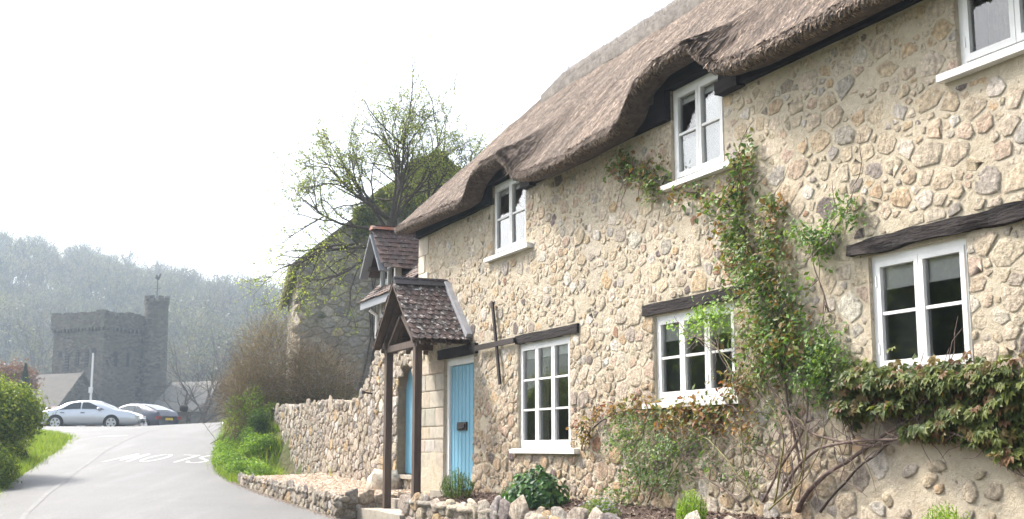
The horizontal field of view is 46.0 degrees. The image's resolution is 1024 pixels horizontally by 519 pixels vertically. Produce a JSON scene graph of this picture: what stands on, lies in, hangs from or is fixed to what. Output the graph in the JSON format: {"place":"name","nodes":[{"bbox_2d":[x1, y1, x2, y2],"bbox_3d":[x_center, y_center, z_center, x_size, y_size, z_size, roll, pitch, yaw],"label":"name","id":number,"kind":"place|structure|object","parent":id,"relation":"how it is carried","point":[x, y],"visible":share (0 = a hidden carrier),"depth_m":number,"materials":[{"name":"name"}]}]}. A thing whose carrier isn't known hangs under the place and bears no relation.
{"place":"outdoors","nodes":[
{"label":"outdoors","id":0,"kind":"place"},
{"bbox_2d":[38,407,57,425],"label":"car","id":1,"kind":"object","parent":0,"point":[46,408],"visible":0.02,"depth_m":62.45,"materials":[{"name":"white paint"}]},
{"bbox_2d":[0,422,333,518],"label":"road","id":2,"kind":"structure","parent":0,"point":[164,488],"depth_m":24.72,"materials":[{"name":"grey asphalt"}]},
{"bbox_2d":[41,400,145,426],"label":"silver saloon","id":3,"kind":"object","parent":2,"relation":"on","point":[87,413],"visible":0.9,"depth_m":56.10,"materials":[{"name":"grey paint"}]},
{"bbox_2d":[20,425,173,518],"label":"worn centre line","id":4,"kind":"object","parent":2,"relation":"on","point":[31,508],"visible":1,"depth_m":25.22,"materials":[{"name":"white paint"}]},
{"bbox_2d":[118,404,180,425],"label":"blue hatchback","id":5,"kind":"object","parent":2,"relation":"on","point":[157,414],"visible":0.3,"depth_m":60.94,"materials":[{"name":"grey paint"}]},
{"bbox_2d":[102,454,213,462],"bbox_3d":[-8.821,5.040,30.589,2.542,0.209,2.085,0,-9,0],"label":"road lettering","id":6,"kind":"object","parent":2,"relation":"on","point":[127,457],"visible":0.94,"depth_m":30.58,"materials":[{"name":"paint"}]},
{"bbox_2d":[0,285,358,488],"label":"ground","id":7,"kind":"structure","parent":0,"point":[284,458],"depth_m":28.31,"materials":[{"name":"green plant"}]},
{"bbox_2d":[0,442,25,489],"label":"bramble","id":8,"kind":"object","parent":7,"relation":"on","point":[8,466],"visible":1,"depth_m":24.34,"materials":[{"name":"green plant"}]},
{"bbox_2d":[0,434,35,458],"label":"bramble","id":9,"kind":"object","parent":7,"relation":"on","point":[18,448],"visible":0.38,"depth_m":29.79,"materials":[{"name":"green plant"}]},
{"bbox_2d":[0,357,44,394],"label":"copper tree","id":10,"kind":"object","parent":7,"relation":"on","point":[11,370],"visible":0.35,"depth_m":79.43,"materials":[{"name":"red plant"}]},
{"bbox_2d":[19,363,32,395],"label":"conifer","id":11,"kind":"object","parent":7,"relation":"on","point":[25,373],"visible":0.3,"depth_m":75.69,"materials":[{"name":"green plant"}]},
{"bbox_2d":[0,369,57,447],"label":"laurel hedge","id":12,"kind":"object","parent":7,"relation":"on","point":[20,413],"visible":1,"depth_m":26.03,"materials":[{"name":"green plant"}]},
{"bbox_2d":[0,429,78,494],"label":"grass","id":13,"kind":"structure","parent":7,"relation":"on","point":[51,438],"depth_m":32.63,"materials":[{"name":"green plant"}]},
{"bbox_2d":[88,353,93,399],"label":"flagpole","id":14,"kind":"object","parent":7,"relation":"on","point":[90,390],"visible":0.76,"depth_m":75.70,"materials":[{"name":"white metal"}]},
{"bbox_2d":[31,273,239,423],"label":"church","id":15,"kind":"structure","parent":7,"relation":"on","point":[128,350],"depth_m":120.19,"materials":[{"name":"stone"}]},
{"bbox_2d":[0,217,287,395],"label":"woodland","id":16,"kind":"object","parent":7,"relation":"on","point":[202,319],"visible":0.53,"depth_m":253.26,"materials":[{"name":"green plant"}]},
{"bbox_2d":[177,405,192,423],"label":"gate pillar","id":17,"kind":"structure","parent":7,"relation":"on","point":[184,415],"depth_m":71.63,"materials":[{"name":"stone"}]},
{"bbox_2d":[151,336,256,422],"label":"bare tree","id":18,"kind":"object","parent":7,"relation":"on","point":[203,413],"visible":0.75,"depth_m":96.67,"materials":[{"name":"grey plant"}]},
{"bbox_2d":[209,412,277,482],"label":"bank weeds","id":19,"kind":"object","parent":7,"relation":"on","point":[253,466],"visible":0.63,"depth_m":28.50,"materials":[{"name":"green plant"}]},
{"bbox_2d":[202,394,290,483],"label":"grass","id":20,"kind":"structure","parent":7,"relation":"on","point":[280,471],"depth_m":28.43,"materials":[{"name":"green plant"}]},
{"bbox_2d":[210,384,294,443],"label":"elder shoots","id":21,"kind":"object","parent":7,"relation":"on","point":[261,407],"visible":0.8,"depth_m":30.40,"materials":[{"name":"green plant"}]},
{"bbox_2d":[239,408,273,459],"bbox_3d":[-5.966,4.562,29.323,1.045,1.890,2.331,5,-10,-31],"label":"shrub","id":22,"kind":"object","parent":7,"relation":"on","point":[257,421],"depth_m":29.44,"materials":[{"name":"green plant"}]},
{"bbox_2d":[166,287,369,447],"bbox_3d":[-6.058,2.977,31.580,5.432,4.564,3.908,0,-9,0],"label":"twiggy bush","id":23,"kind":"object","parent":7,"relation":"on","point":[291,363],"visible":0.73,"depth_m":31.27,"materials":[{"name":"brown plant"}]},
{"bbox_2d":[288,384,362,403],"bbox_3d":[-3.774,3.930,32.349,4.690,2.402,1.568,2,-9,-15],"label":"evergreen scrub","id":24,"kind":"object","parent":7,"relation":"on","point":[324,392],"visible":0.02,"depth_m":31.80,"materials":[{"name":"green plant"}]},
{"bbox_2d":[273,351,379,481],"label":"garden wall","id":25,"kind":"structure","parent":7,"relation":"on","point":[335,436],"depth_m":24.81,"materials":[{"name":"stone"}]},
{"bbox_2d":[238,472,421,518],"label":"stone terrace","id":26,"kind":"structure","parent":7,"relation":"on","point":[337,497],"depth_m":20.96,"materials":[{"name":"beige stone"}]},
{"bbox_2d":[366,468,402,489],"bbox_3d":[-2.219,3.904,20.938,0.580,0.552,1.115,4,-10,-23],"label":"boulder","id":27,"kind":"object","parent":26,"relation":"on","point":[375,479],"visible":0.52,"depth_m":20.60,"materials":[{"name":"stone"}]},
{"bbox_2d":[279,177,437,400],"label":"stone barn","id":28,"kind":"structure","parent":7,"relation":"on","point":[320,316],"depth_m":38.47,"materials":[{"name":"stone"}]},
{"bbox_2d":[351,148,459,389],"bbox_3d":[-1.581,0.723,39.190,7.310,8.885,0.600,2,-9,-12],"label":"ivy","id":29,"kind":"object","parent":28,"relation":"attached to","point":[363,217],"visible":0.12,"depth_m":38.85,"materials":[{"name":"green plant"}]},
{"bbox_2d":[235,19,508,334],"bbox_3d":[-2.864,-0.466,33.749,9.627,11.937,6.303,5,-10,-28],"label":"apple tree","id":30,"kind":"object","parent":7,"relation":"on","point":[401,186],"visible":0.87,"depth_m":33.42,"materials":[{"name":"green plant"}]},
{"bbox_2d":[357,498,405,518],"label":"porch steps","id":31,"kind":"structure","parent":7,"relation":"on","point":[394,511],"depth_m":18.43,"materials":[{"name":"beige stone"}]},
{"bbox_2d":[358,225,419,489],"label":"tiled cottage","id":32,"kind":"structure","parent":7,"relation":"on","point":[389,254],"depth_m":21.71,"materials":[{"name":"stone"}]},
{"bbox_2d":[405,367,412,474],"bbox_3d":[-1.661,2.741,20.806,0.045,1.920,0.960,4,-10,-23],"label":"door","id":33,"kind":"structure","parent":32,"relation":"in","point":[409,387],"depth_m":21.03,"materials":[{"name":"blue paint"}]},
{"bbox_2d":[397,492,735,518],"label":"bed edging","id":34,"kind":"object","parent":7,"relation":"on","point":[417,505],"visible":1,"depth_m":14.49,"materials":[{"name":"stone"}]},
{"bbox_2d":[430,490,792,518],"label":"flower bed","id":35,"kind":"object","parent":34,"relation":"in","point":[629,510],"visible":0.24,"depth_m":12.70,"materials":[{"name":"brown soil"}]},
{"bbox_2d":[439,468,474,498],"bbox_3d":[-0.757,3.124,16.791,0.490,0.470,0.702,4,-10,-23],"label":"rosemary bush","id":36,"kind":"object","parent":35,"relation":"on","point":[449,491],"visible":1,"depth_m":16.73,"materials":[{"name":"green plant"}]},
{"bbox_2d":[497,486,510,497],"bbox_3d":[-0.032,2.992,15.293,0.322,0.257,0.536,4,-10,-23],"label":"grey plant","id":37,"kind":"object","parent":35,"relation":"on","point":[503,491],"visible":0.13,"depth_m":15.29,"materials":[{"name":"green plant"}]},
{"bbox_2d":[502,464,570,509],"bbox_3d":[0.271,2.745,14.568,0.755,0.558,1.133,4,-10,-23],"label":"cranesbill","id":38,"kind":"object","parent":35,"relation":"on","point":[542,485],"visible":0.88,"depth_m":14.29,"materials":[{"name":"green plant"}]},
{"bbox_2d":[579,495,621,517],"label":"phlox","id":39,"kind":"object","parent":35,"relation":"on","point":[600,505],"visible":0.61,"depth_m":12.51,"materials":[{"name":"green plant"}]},
{"bbox_2d":[675,488,706,518],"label":"lime shrub","id":40,"kind":"object","parent":35,"relation":"on","point":[686,507],"visible":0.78,"depth_m":11.14,"materials":[{"name":"green plant"}]},
{"bbox_2d":[591,186,870,508],"bbox_3d":[1.871,1.111,11.952,0.381,2.880,4.908,4,-10,-23],"label":"climbing rose","id":41,"kind":"object","parent":35,"relation":"on","point":[817,367],"visible":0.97,"depth_m":11.04,"materials":[{"name":"green plant"}]},
{"bbox_2d":[921,501,969,518],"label":"lime shrub","id":42,"kind":"object","parent":35,"relation":"on","point":[945,515],"visible":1,"depth_m":8.49,"materials":[{"name":"green plant"}]},
{"bbox_2d":[372,0,1023,518],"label":"thatched cottage","id":43,"kind":"structure","parent":7,"relation":"on","point":[540,302],"depth_m":12.18,"materials":[{"name":"stone"}]},
{"bbox_2d":[446,354,473,490],"bbox_3d":[-0.738,2.521,18.389,0.133,2.090,1.255,4,-10,-23],"label":"door","id":44,"kind":"structure","parent":43,"relation":"in","point":[460,370],"depth_m":18.51,"materials":[{"name":"blue paint"}]},
{"bbox_2d":[483,178,532,262],"bbox_3d":[0.146,-0.612,17.145,0.555,1.143,1.540,4,-10,-23],"label":"window","id":45,"kind":"structure","parent":43,"relation":"in","point":[508,194],"depth_m":17.46,"materials":[{"name":"white paint"}]},
{"bbox_2d":[509,335,579,453],"bbox_3d":[0.610,1.768,15.697,0.555,1.493,1.960,4,-10,-23],"label":"window","id":46,"kind":"structure","parent":43,"relation":"in","point":[535,356],"depth_m":15.95,"materials":[{"name":"white paint"}]},
{"bbox_2d":[642,302,744,408],"bbox_3d":[2.041,1.012,12.505,0.555,1.023,1.840,4,-10,-23],"label":"window","id":47,"kind":"structure","parent":43,"relation":"in","point":[674,365],"depth_m":12.66,"materials":[{"name":"white paint"}]},
{"bbox_2d":[660,73,736,191],"bbox_3d":[2.126,-1.370,12.677,0.555,1.123,1.330,4,-10,-23],"label":"window","id":48,"kind":"structure","parent":43,"relation":"in","point":[698,120],"depth_m":12.66,"materials":[{"name":"white paint"}]},
{"bbox_2d":[565,121,1023,512],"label":"creeper","id":49,"kind":"object","parent":43,"relation":"attached to","point":[994,422],"visible":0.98,"depth_m":10.57,"materials":[{"name":"green plant"}]},
{"bbox_2d":[872,237,972,370],"bbox_3d":[3.360,0.418,9.542,0.555,1.063,1.350,4,-10,-23],"label":"window","id":50,"kind":"structure","parent":43,"relation":"in","point":[895,275],"depth_m":9.66,"materials":[{"name":"white paint"}]},
{"bbox_2d":[936,0,1023,83],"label":"window","id":51,"kind":"structure","parent":43,"relation":"in","point":[991,31],"depth_m":9.20,"materials":[{"name":"white paint"}]},
{"bbox_2d":[226,482,339,518],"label":"gravel","id":52,"kind":"structure","parent":0,"point":[276,499],"depth_m":22.01,"materials":[{"name":"grey gravel"}]},
{"bbox_2d":[0,0,672,295],"label":"sky","id":53,"kind":"structure","parent":0,"point":[140,121],"materials":[{"name":"white"}]}
]}

